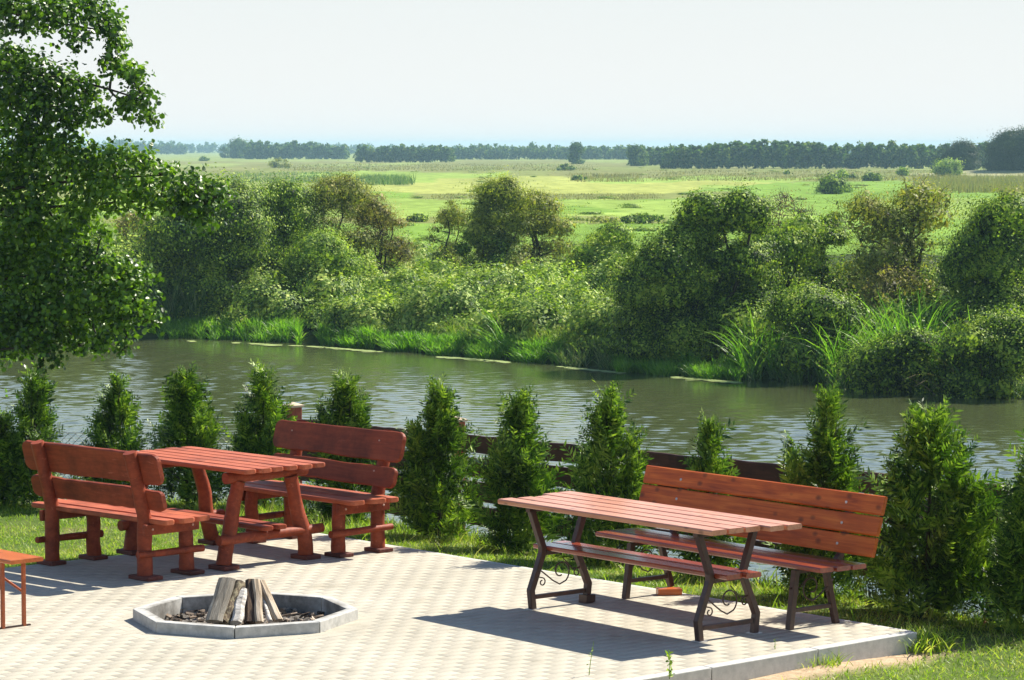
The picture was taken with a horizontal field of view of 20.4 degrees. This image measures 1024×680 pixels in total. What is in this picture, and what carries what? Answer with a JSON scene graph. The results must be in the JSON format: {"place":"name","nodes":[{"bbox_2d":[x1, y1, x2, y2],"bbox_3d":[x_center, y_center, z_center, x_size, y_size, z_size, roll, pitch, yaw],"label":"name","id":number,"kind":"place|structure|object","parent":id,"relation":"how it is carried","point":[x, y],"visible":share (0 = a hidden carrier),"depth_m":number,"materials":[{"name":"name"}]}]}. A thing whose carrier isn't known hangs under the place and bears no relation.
{"place":"outdoors","nodes":[
{"label":"outdoors","id":0,"kind":"place"},
{"bbox_2d":[0,533,903,679],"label":"patio","id":1,"kind":"structure","parent":0,"point":[423,615],"depth_m":19.60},
{"bbox_2d":[0,549,43,628],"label":"folding bench","id":2,"kind":"object","parent":1,"relation":"on","point":[11,557],"visible":1,"depth_m":19.58,"materials":[{"name":"orange wood"}]},
{"bbox_2d":[22,440,209,581],"bbox_3d":[-3.117,1.298,22.327,1.700,0.998,0.728,4,5,43],"label":"rustic bench","id":3,"kind":"object","parent":1,"relation":"on","point":[146,510],"visible":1,"depth_m":22.11,"materials":[{"name":"red wood"}]},
{"bbox_2d":[116,446,324,570],"bbox_3d":[-2.363,1.347,23.069,1.062,0.800,1.788,-4,5,-44],"label":"rustic table","id":4,"kind":"object","parent":1,"relation":"on","point":[240,468],"visible":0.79,"depth_m":22.77,"materials":[{"name":"red wood"}]},
{"bbox_2d":[133,592,357,638],"bbox_3d":[-1.868,2.020,19.982,1.462,0.276,1.462,2,4,22],"label":"fire pit","id":5,"kind":"object","parent":1,"relation":"in","point":[302,614],"visible":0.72,"depth_m":19.95,"materials":[{"name":"concrete"}]},
{"bbox_2d":[205,577,235,622],"bbox_3d":[-2.024,1.806,19.796,0.130,0.034,0.396,1,43,12],"label":"firewood log","id":6,"kind":"object","parent":5,"relation":"on","point":[220,599],"visible":1,"depth_m":19.78,"materials":[{"name":"beige wood"}]},
{"bbox_2d":[218,580,245,624],"bbox_3d":[-1.951,1.838,19.837,0.121,0.119,0.383,1,42,20],"label":"firewood log","id":7,"kind":"object","parent":5,"relation":"on","point":[239,585],"visible":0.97,"depth_m":19.80,"materials":[{"name":"brown wood"}]},
{"bbox_2d":[230,588,246,624],"bbox_3d":[-1.891,1.849,19.793,0.088,0.048,0.316,0,41,6],"label":"firewood log","id":8,"kind":"object","parent":5,"relation":"on","point":[238,610],"visible":1,"depth_m":19.75,"materials":[{"name":"white wood"}]},
{"bbox_2d":[244,579,254,624],"bbox_3d":[-1.821,1.825,19.857,0.096,0.052,0.366,0,48,-3],"label":"firewood log","id":9,"kind":"object","parent":5,"relation":"on","point":[249,618],"visible":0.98,"depth_m":19.81,"materials":[{"name":"brown wood"}]},
{"bbox_2d":[252,579,263,623],"bbox_3d":[-1.770,1.817,19.841,0.066,0.362,0.036,-1,-41,-9],"label":"firewood log","id":10,"kind":"object","parent":5,"relation":"on","point":[258,609],"visible":1,"depth_m":19.82,"materials":[{"name":"beige wood"}]},
{"bbox_2d":[262,595,272,622],"bbox_3d":[-1.716,1.868,19.860,0.040,0.035,0.280,-1,37,-21],"label":"firewood log","id":11,"kind":"object","parent":5,"relation":"on","point":[267,612],"visible":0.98,"depth_m":19.82,"materials":[{"name":"white wood"}]},
{"bbox_2d":[260,580,282,621],"bbox_3d":[-1.690,1.821,19.905,0.070,0.343,0.039,-3,-40,-34],"label":"firewood log","id":12,"kind":"object","parent":5,"relation":"on","point":[272,606],"visible":1,"depth_m":19.88,"materials":[{"name":"beige wood"}]},
{"bbox_2d":[239,419,405,557],"bbox_3d":[-1.611,1.212,23.608,0.730,0.998,1.700,-4,5,-43],"label":"rustic bench","id":13,"kind":"object","parent":1,"relation":"on","point":[384,448],"visible":0.84,"depth_m":23.47,"materials":[{"name":"brown wood"}]},
{"bbox_2d":[498,491,801,642],"bbox_3d":[0.913,1.577,19.852,0.721,0.784,2.370,-3,5,-40],"label":"plank table","id":14,"kind":"object","parent":1,"relation":"on","point":[700,524],"visible":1,"depth_m":19.66,"materials":[{"name":"brown wood"}]},
{"bbox_2d":[656,587,681,595],"bbox_3d":[1.162,1.859,21.087,0.180,0.047,0.100,-1,4,-8],"label":"wooden block","id":15,"kind":"object","parent":1,"relation":"on","point":[661,591],"depth_m":21.04,"materials":[{"name":"orange wood"}]},
{"bbox_2d":[595,465,887,629],"bbox_3d":[1.581,1.476,20.397,0.637,0.916,2.480,-3,5,-38],"label":"plank bench","id":16,"kind":"object","parent":1,"relation":"on","point":[847,522],"visible":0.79,"depth_m":20.20,"materials":[{"name":"wood"}]},
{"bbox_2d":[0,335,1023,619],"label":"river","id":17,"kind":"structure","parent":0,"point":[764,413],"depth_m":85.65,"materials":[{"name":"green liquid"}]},
{"bbox_2d":[190,340,741,382],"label":"duckweed","id":18,"kind":"object","parent":17,"relation":"on","point":[677,377],"visible":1,"depth_m":100.39,"materials":[{"name":"green plant"}]},
{"bbox_2d":[837,359,963,393],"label":"reed clump","id":19,"kind":"object","parent":17,"relation":"on","point":[927,378],"visible":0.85,"depth_m":86.29,"materials":[{"name":"green plant"}]},
{"bbox_2d":[0,150,1023,396],"bbox_3d":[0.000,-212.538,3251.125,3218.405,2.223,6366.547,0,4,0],"label":"meadow","id":20,"kind":"structure","parent":0,"point":[430,184],"depth_m":449.90,"materials":[{"name":"green plant"}]},
{"bbox_2d":[1,198,139,316],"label":"bush","id":21,"kind":"object","parent":20,"relation":"on","point":[92,240],"visible":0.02,"depth_m":117.61,"materials":[{"name":"green plant"}]},
{"bbox_2d":[114,138,130,151],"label":"tree","id":22,"kind":"object","parent":20,"relation":"on","point":[121,142],"visible":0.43,"depth_m":2766.75,"materials":[{"name":"green plant"}]},
{"bbox_2d":[107,209,156,247],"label":"bush","id":23,"kind":"object","parent":20,"relation":"on","point":[126,223],"visible":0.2,"depth_m":131.86,"materials":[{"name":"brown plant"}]},
{"bbox_2d":[130,140,187,154],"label":"wood","id":24,"kind":"object","parent":20,"relation":"on","point":[178,149],"visible":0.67,"depth_m":2569.84,"materials":[{"name":"green plant"}]},
{"bbox_2d":[91,215,256,326],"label":"undergrowth","id":25,"kind":"object","parent":20,"relation":"on","point":[239,317],"visible":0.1,"depth_m":114.62,"materials":[{"name":"green plant"}]},
{"bbox_2d":[125,258,248,325],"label":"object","id":26,"kind":"object","parent":20,"relation":"on","point":[188,300],"visible":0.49,"depth_m":114.14,"materials":[{"name":"green plant"}]},
{"bbox_2d":[102,162,295,320],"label":"bush","id":27,"kind":"object","parent":20,"relation":"on","point":[218,253],"visible":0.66,"depth_m":114.18,"materials":[{"name":"green plant"}]},
{"bbox_2d":[74,139,371,152],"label":"wood","id":28,"kind":"object","parent":20,"relation":"on","point":[206,148],"visible":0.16,"depth_m":3271.79,"materials":[{"name":"green plant"}]},
{"bbox_2d":[225,135,247,158],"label":"tree","id":29,"kind":"object","parent":20,"relation":"on","point":[237,146],"visible":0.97,"depth_m":1634.39,"materials":[{"name":"green plant"}]},
{"bbox_2d":[265,157,292,167],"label":"bush","id":30,"kind":"object","parent":20,"relation":"on","point":[276,163],"visible":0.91,"depth_m":878.91,"materials":[{"name":"green plant"}]},
{"bbox_2d":[252,165,331,281],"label":"bush","id":31,"kind":"object","parent":20,"relation":"on","point":[293,205],"visible":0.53,"depth_m":119.70,"materials":[{"name":"green plant"}]},
{"bbox_2d":[243,140,350,158],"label":"wood","id":32,"kind":"object","parent":20,"relation":"on","point":[259,149],"visible":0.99,"depth_m":1531.29,"materials":[{"name":"green plant"}]},
{"bbox_2d":[221,171,415,189],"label":"meadow reeds","id":33,"kind":"object","parent":20,"relation":"on","point":[395,179],"visible":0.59,"depth_m":546.45,"materials":[{"name":"green plant"}]},
{"bbox_2d":[264,219,378,298],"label":"bush","id":34,"kind":"object","parent":20,"relation":"on","point":[317,246],"visible":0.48,"depth_m":115.16,"materials":[{"name":"green plant"}]},
{"bbox_2d":[295,153,395,267],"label":"bush","id":35,"kind":"object","parent":20,"relation":"on","point":[346,193],"visible":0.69,"depth_m":121.07,"materials":[{"name":"green plant"}]},
{"bbox_2d":[329,183,432,275],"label":"bush","id":36,"kind":"object","parent":20,"relation":"on","point":[383,214],"visible":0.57,"depth_m":122.83,"materials":[{"name":"green plant"}]},
{"bbox_2d":[122,228,652,353],"bbox_3d":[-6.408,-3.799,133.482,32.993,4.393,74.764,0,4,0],"label":"undergrowth","id":37,"kind":"object","parent":20,"relation":"on","point":[452,293],"visible":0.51,"depth_m":109.44,"materials":[{"name":"green plant"}]},
{"bbox_2d":[227,301,579,352],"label":"tall bank grass","id":38,"kind":"structure","parent":20,"relation":"on","point":[509,328],"depth_m":101.45,"materials":[{"name":"green plant"}]},
{"bbox_2d":[353,143,456,162],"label":"wood","id":39,"kind":"object","parent":20,"relation":"on","point":[413,153],"visible":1,"depth_m":1199.25,"materials":[{"name":"green plant"}]},
{"bbox_2d":[405,213,428,221],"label":"bush","id":40,"kind":"object","parent":20,"relation":"on","point":[422,217],"visible":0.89,"depth_m":241.37,"materials":[{"name":"green plant"}]},
{"bbox_2d":[418,192,474,267],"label":"bush","id":41,"kind":"object","parent":20,"relation":"on","point":[450,218],"visible":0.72,"depth_m":132.42,"materials":[{"name":"green plant"}]},
{"bbox_2d":[155,307,746,380],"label":"shore grass","id":42,"kind":"structure","parent":20,"relation":"on","point":[535,351],"depth_m":104.35,"materials":[{"name":"green plant"}]},
{"bbox_2d":[422,304,509,351],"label":"reed clump","id":43,"kind":"object","parent":20,"relation":"on","point":[494,335],"visible":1,"depth_m":101.66,"materials":[{"name":"green plant"}]},
{"bbox_2d":[444,221,524,274],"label":"bush","id":44,"kind":"object","parent":20,"relation":"on","point":[462,249],"visible":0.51,"depth_m":126.62,"materials":[{"name":"green plant"}]},
{"bbox_2d":[447,165,557,273],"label":"bush","id":45,"kind":"object","parent":20,"relation":"on","point":[500,199],"visible":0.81,"depth_m":126.54,"materials":[{"name":"green plant"}]},
{"bbox_2d":[445,141,629,159],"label":"wood","id":46,"kind":"object","parent":20,"relation":"on","point":[531,151],"visible":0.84,"depth_m":1499.48,"materials":[{"name":"green plant"}]},
{"bbox_2d":[499,181,594,266],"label":"hawthorn tree","id":47,"kind":"object","parent":20,"relation":"on","point":[541,205],"visible":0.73,"depth_m":128.28,"materials":[{"name":"green plant"}]},
{"bbox_2d":[556,163,576,170],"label":"bush","id":48,"kind":"object","parent":20,"relation":"on","point":[563,166],"visible":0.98,"depth_m":783.75,"materials":[{"name":"green plant"}]},
{"bbox_2d":[566,142,585,163],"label":"tree","id":49,"kind":"object","parent":20,"relation":"on","point":[576,149],"visible":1,"depth_m":1090.28,"materials":[{"name":"green plant"}]},
{"bbox_2d":[161,167,1014,246],"bbox_3d":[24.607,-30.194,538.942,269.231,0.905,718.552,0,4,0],"label":"meadow weeds","id":50,"kind":"object","parent":20,"relation":"on","point":[630,205],"visible":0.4,"depth_m":296.85,"materials":[{"name":"green plant"}]},
{"bbox_2d":[348,143,850,153],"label":"wood","id":51,"kind":"object","parent":20,"relation":"on","point":[352,150],"visible":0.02,"depth_m":2767.10,"materials":[{"name":"green plant"}]},
{"bbox_2d":[557,214,644,273],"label":"bush","id":52,"kind":"object","parent":20,"relation":"on","point":[588,253],"visible":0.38,"depth_m":128.52,"materials":[{"name":"green plant"}]},
{"bbox_2d":[585,215,618,222],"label":"bush","id":53,"kind":"object","parent":20,"relation":"on","point":[597,219],"visible":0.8,"depth_m":236.68,"materials":[{"name":"green plant"}]},
{"bbox_2d":[626,144,651,165],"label":"tree","id":54,"kind":"object","parent":20,"relation":"on","point":[637,155],"visible":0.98,"depth_m":971.02,"materials":[{"name":"green plant"}]},
{"bbox_2d":[616,212,665,223],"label":"bush","id":55,"kind":"object","parent":20,"relation":"on","point":[645,218],"visible":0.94,"depth_m":236.89,"materials":[{"name":"green plant"}]},
{"bbox_2d":[625,144,671,165],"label":"wood","id":56,"kind":"object","parent":20,"relation":"on","point":[656,156],"visible":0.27,"depth_m":999.75,"materials":[{"name":"green plant"}]},
{"bbox_2d":[280,163,1023,199],"bbox_3d":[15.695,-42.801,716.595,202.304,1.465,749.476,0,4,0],"label":"meadow reeds","id":57,"kind":"object","parent":20,"relation":"on","point":[963,183],"visible":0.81,"depth_m":561.59,"materials":[{"name":"green plant"}]},
{"bbox_2d":[585,207,744,363],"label":"bush","id":58,"kind":"object","parent":20,"relation":"on","point":[659,276],"visible":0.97,"depth_m":95.34,"materials":[{"name":"green plant"}]},
{"bbox_2d":[598,273,746,355],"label":"bush","id":59,"kind":"object","parent":20,"relation":"on","point":[709,292],"visible":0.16,"depth_m":95.98,"materials":[{"name":"green plant"}]},
{"bbox_2d":[662,280,733,356],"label":"bush","id":60,"kind":"object","parent":20,"relation":"on","point":[714,290],"visible":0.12,"depth_m":96.23,"materials":[{"name":"green plant"}]},
{"bbox_2d":[648,174,803,357],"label":"bush","id":61,"kind":"object","parent":20,"relation":"on","point":[744,211],"visible":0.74,"depth_m":95.78,"materials":[{"name":"green plant"}]},
{"bbox_2d":[547,336,1023,398],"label":"shaded grass","id":62,"kind":"structure","parent":20,"relation":"on","point":[583,358],"depth_m":92.34,"materials":[{"name":"green plant"}]},
{"bbox_2d":[727,204,846,299],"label":"bush","id":63,"kind":"object","parent":20,"relation":"on","point":[801,247],"visible":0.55,"depth_m":101.80,"materials":[{"name":"green plant"}]},
{"bbox_2d":[763,183,817,285],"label":"bush","id":64,"kind":"object","parent":20,"relation":"on","point":[787,195],"visible":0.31,"depth_m":106.39,"materials":[{"name":"green plant"}]},
{"bbox_2d":[575,239,1023,367],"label":"undergrowth","id":65,"kind":"object","parent":20,"relation":"on","point":[758,327],"visible":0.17,"depth_m":94.64,"materials":[{"name":"green plant"}]},
{"bbox_2d":[727,274,886,381],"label":"bush","id":66,"kind":"object","parent":20,"relation":"on","point":[797,305],"visible":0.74,"depth_m":91.21,"materials":[{"name":"green plant"}]},
{"bbox_2d":[660,139,989,168],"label":"wood","id":67,"kind":"object","parent":20,"relation":"on","point":[754,154],"visible":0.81,"depth_m":846.46,"materials":[{"name":"green plant"}]},
{"bbox_2d":[807,208,855,290],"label":"bush","id":68,"kind":"object","parent":20,"relation":"on","point":[824,271],"visible":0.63,"depth_m":103.11,"materials":[{"name":"green plant"}]},
{"bbox_2d":[808,169,855,193],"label":"bush","id":69,"kind":"object","parent":20,"relation":"on","point":[832,183],"visible":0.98,"depth_m":386.23,"materials":[{"name":"green plant"}]},
{"bbox_2d":[683,301,1020,385],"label":"reeds","id":70,"kind":"object","parent":20,"relation":"on","point":[742,357],"visible":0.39,"depth_m":90.99,"materials":[{"name":"green plant"}]},
{"bbox_2d":[858,171,883,180],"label":"bush","id":71,"kind":"object","parent":20,"relation":"on","point":[871,176],"visible":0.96,"depth_m":536.73,"materials":[{"name":"green plant"}]},
{"bbox_2d":[807,320,945,393],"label":"bush","id":72,"kind":"object","parent":20,"relation":"on","point":[881,365],"visible":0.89,"depth_m":86.79,"materials":[{"name":"green plant"}]},
{"bbox_2d":[800,166,981,303],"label":"bush","id":73,"kind":"object","parent":20,"relation":"on","point":[883,221],"visible":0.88,"depth_m":98.79,"materials":[{"name":"green plant"}]},
{"bbox_2d":[848,259,942,315],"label":"bush","id":74,"kind":"object","parent":20,"relation":"on","point":[907,274],"visible":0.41,"depth_m":96.61,"materials":[{"name":"green plant"}]},
{"bbox_2d":[895,166,909,175],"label":"bush","id":75,"kind":"object","parent":20,"relation":"on","point":[901,171],"visible":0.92,"depth_m":631.02,"materials":[{"name":"green plant"}]},
{"bbox_2d":[849,278,967,335],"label":"reed clump","id":76,"kind":"object","parent":20,"relation":"on","point":[919,307],"visible":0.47,"depth_m":91.43,"materials":[{"name":"green plant"}]},
{"bbox_2d":[929,156,963,175],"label":"bush","id":77,"kind":"object","parent":20,"relation":"on","point":[951,165],"visible":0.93,"depth_m":630.75,"materials":[{"name":"green plant"}]},
{"bbox_2d":[931,137,985,170],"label":"tree","id":78,"kind":"object","parent":20,"relation":"on","point":[966,153],"visible":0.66,"depth_m":690.10,"materials":[{"name":"green plant"}]},
{"bbox_2d":[905,186,1023,324],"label":"bush","id":79,"kind":"object","parent":20,"relation":"on","point":[984,259],"visible":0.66,"depth_m":93.57,"materials":[{"name":"green plant"}]},
{"bbox_2d":[916,298,1023,398],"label":"bush","id":80,"kind":"object","parent":20,"relation":"on","point":[1000,346],"visible":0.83,"depth_m":85.31,"materials":[{"name":"green plant"}]},
{"bbox_2d":[970,125,1023,171],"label":"tree","id":81,"kind":"object","parent":20,"relation":"on","point":[1004,151],"visible":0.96,"depth_m":652.23,"materials":[{"name":"green plant"}]},
{"bbox_2d":[978,176,1023,204],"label":"bush","id":82,"kind":"object","parent":20,"relation":"on","point":[1010,190],"visible":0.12,"depth_m":137.87,"materials":[{"name":"green plant"}]},
{"bbox_2d":[0,493,1023,679],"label":"lawn","id":83,"kind":"structure","parent":0,"point":[819,671],"depth_m":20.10,"materials":[{"name":"green plant"}]},
{"bbox_2d":[0,406,33,508],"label":"thuja","id":84,"kind":"object","parent":83,"relation":"on","point":[6,430],"visible":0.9,"depth_m":27.00,"materials":[{"name":"green plant"}]},
{"bbox_2d":[0,364,80,508],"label":"thuja","id":85,"kind":"object","parent":83,"relation":"on","point":[35,416],"visible":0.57,"depth_m":27.01,"materials":[{"name":"green plant"}]},
{"bbox_2d":[0,0,240,402],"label":"alder tree","id":86,"kind":"object","parent":83,"relation":"on","point":[65,309],"visible":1,"depth_m":33.05,"materials":[{"name":"green plant"}]},
{"bbox_2d":[78,370,163,489],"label":"thuja","id":87,"kind":"object","parent":83,"relation":"on","point":[113,418],"visible":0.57,"depth_m":27.01,"materials":[{"name":"green plant"}]},
{"bbox_2d":[48,433,282,501],"bbox_3d":[-5.828,1.788,28.509,7.152,1.790,0.054,0,4,0],"label":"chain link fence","id":88,"kind":"object","parent":83,"relation":"on","point":[143,448],"visible":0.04,"depth_m":28.43,"materials":[{"name":"metal"}]},
{"bbox_2d":[144,361,229,506],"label":"thuja","id":89,"kind":"object","parent":83,"relation":"on","point":[191,421],"visible":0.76,"depth_m":26.96,"materials":[{"name":"green plant"}]},
{"bbox_2d":[218,358,303,509],"bbox_3d":[-2.346,0.965,27.023,0.945,1.623,1.118,2,4,27],"label":"thuja","id":90,"kind":"object","parent":83,"relation":"on","point":[253,436],"visible":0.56,"depth_m":26.91,"materials":[{"name":"green plant"}]},
{"bbox_2d":[299,367,401,522],"bbox_3d":[-1.543,1.023,26.145,0.964,1.614,0.904,-2,4,-29],"label":"thuja","id":91,"kind":"object","parent":83,"relation":"on","point":[346,408],"visible":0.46,"depth_m":25.99,"materials":[{"name":"green plant"}]},
{"bbox_2d":[384,372,489,539],"bbox_3d":[-0.654,1.079,24.787,0.938,1.614,1.086,-3,5,-38],"label":"thuja","id":92,"kind":"object","parent":83,"relation":"on","point":[433,447],"visible":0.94,"depth_m":24.69,"materials":[{"name":"green plant"}]},
{"bbox_2d":[452,380,572,553],"bbox_3d":[0.068,1.134,24.101,1.025,1.649,1.063,-2,5,-31],"label":"thuja","id":93,"kind":"object","parent":83,"relation":"on","point":[515,458],"visible":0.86,"depth_m":23.95,"materials":[{"name":"green plant"}]},
{"bbox_2d":[543,380,658,566],"bbox_3d":[0.782,1.138,23.302,0.976,1.741,1.062,3,5,38],"label":"thuja","id":94,"kind":"object","parent":83,"relation":"on","point":[604,460],"visible":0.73,"depth_m":23.16,"materials":[{"name":"green plant"}]},
{"bbox_2d":[317,533,909,630],"bbox_3d":[0.526,1.974,22.003,0.043,0.296,6.629,-3,5,-41],"label":"kerb edging","id":95,"kind":"object","parent":83,"relation":"on","point":[622,583],"visible":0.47,"depth_m":21.72,"materials":[{"name":"concrete"}]},
{"bbox_2d":[228,494,1001,620],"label":"bank grass","id":96,"kind":"structure","parent":83,"relation":"on","point":[758,564],"depth_m":24.33,"materials":[{"name":"green plant"}]},
{"bbox_2d":[283,402,1016,589],"bbox_3d":[1.823,1.821,23.944,0.176,2.139,12.260,-3,5,-41],"label":"board fence","id":97,"kind":"object","parent":83,"relation":"on","point":[760,471],"visible":0.06,"depth_m":25.16,"materials":[{"name":"brown wood"}]},
{"bbox_2d":[668,407,752,579],"bbox_3d":[1.565,1.300,22.613,0.776,1.555,0.905,-1,4,-15],"label":"thuja","id":98,"kind":"object","parent":83,"relation":"on","point":[709,448],"visible":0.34,"depth_m":22.55,"materials":[{"name":"green plant"}]},
{"bbox_2d":[622,631,916,679],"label":"kerb edging","id":99,"kind":"object","parent":83,"relation":"on","point":[892,644],"visible":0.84,"depth_m":18.62,"materials":[{"name":"concrete"}]},
{"bbox_2d":[665,650,674,678],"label":"weed","id":100,"kind":"object","parent":99,"relation":"on","point":[669,656],"visible":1,"depth_m":17.75,"materials":[{"name":"green plant"}]},
{"bbox_2d":[763,378,886,599],"bbox_3d":[2.364,1.201,21.550,0.944,1.832,1.022,0,4,3],"label":"thuja","id":101,"kind":"object","parent":83,"relation":"on","point":[829,464],"visible":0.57,"depth_m":21.44,"materials":[{"name":"green plant"}]},
{"bbox_2d":[810,650,852,669],"bbox_3d":[2.079,2.090,18.747,0.416,0.126,0.459,-3,5,-40],"label":"grass tuft","id":102,"kind":"object","parent":83,"relation":"on","point":[834,662],"visible":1,"depth_m":18.78,"materials":[{"name":"green plant"}]},
{"bbox_2d":[842,394,1014,623],"bbox_3d":[3.031,1.273,20.777,1.449,1.778,1.319,0,4,-3],"label":"thuja","id":103,"kind":"object","parent":83,"relation":"on","point":[946,527],"visible":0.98,"depth_m":20.55,"materials":[{"name":"green plant"}]},
{"bbox_2d":[899,622,977,656],"bbox_3d":[2.821,2.032,19.450,0.683,0.160,0.720,0,4,0],"label":"grass tuft","id":104,"kind":"object","parent":83,"relation":"on","point":[935,643],"visible":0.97,"depth_m":19.38,"materials":[{"name":"green plant"}]},
{"bbox_2d":[954,429,1023,631],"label":"thuja","id":105,"kind":"object","parent":83,"relation":"on","point":[1008,602],"visible":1,"depth_m":20.09,"materials":[{"name":"green plant"}]},
{"bbox_2d":[0,0,1023,149],"label":"sky","id":106,"kind":"structure","parent":0,"point":[611,73],"materials":[{"name":"white"}]},
{"bbox_2d":[910,170,1023,175],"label":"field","id":107,"kind":"structure","parent":0,"point":[986,172],"depth_m":647.38,"materials":[{"name":"green plant"}]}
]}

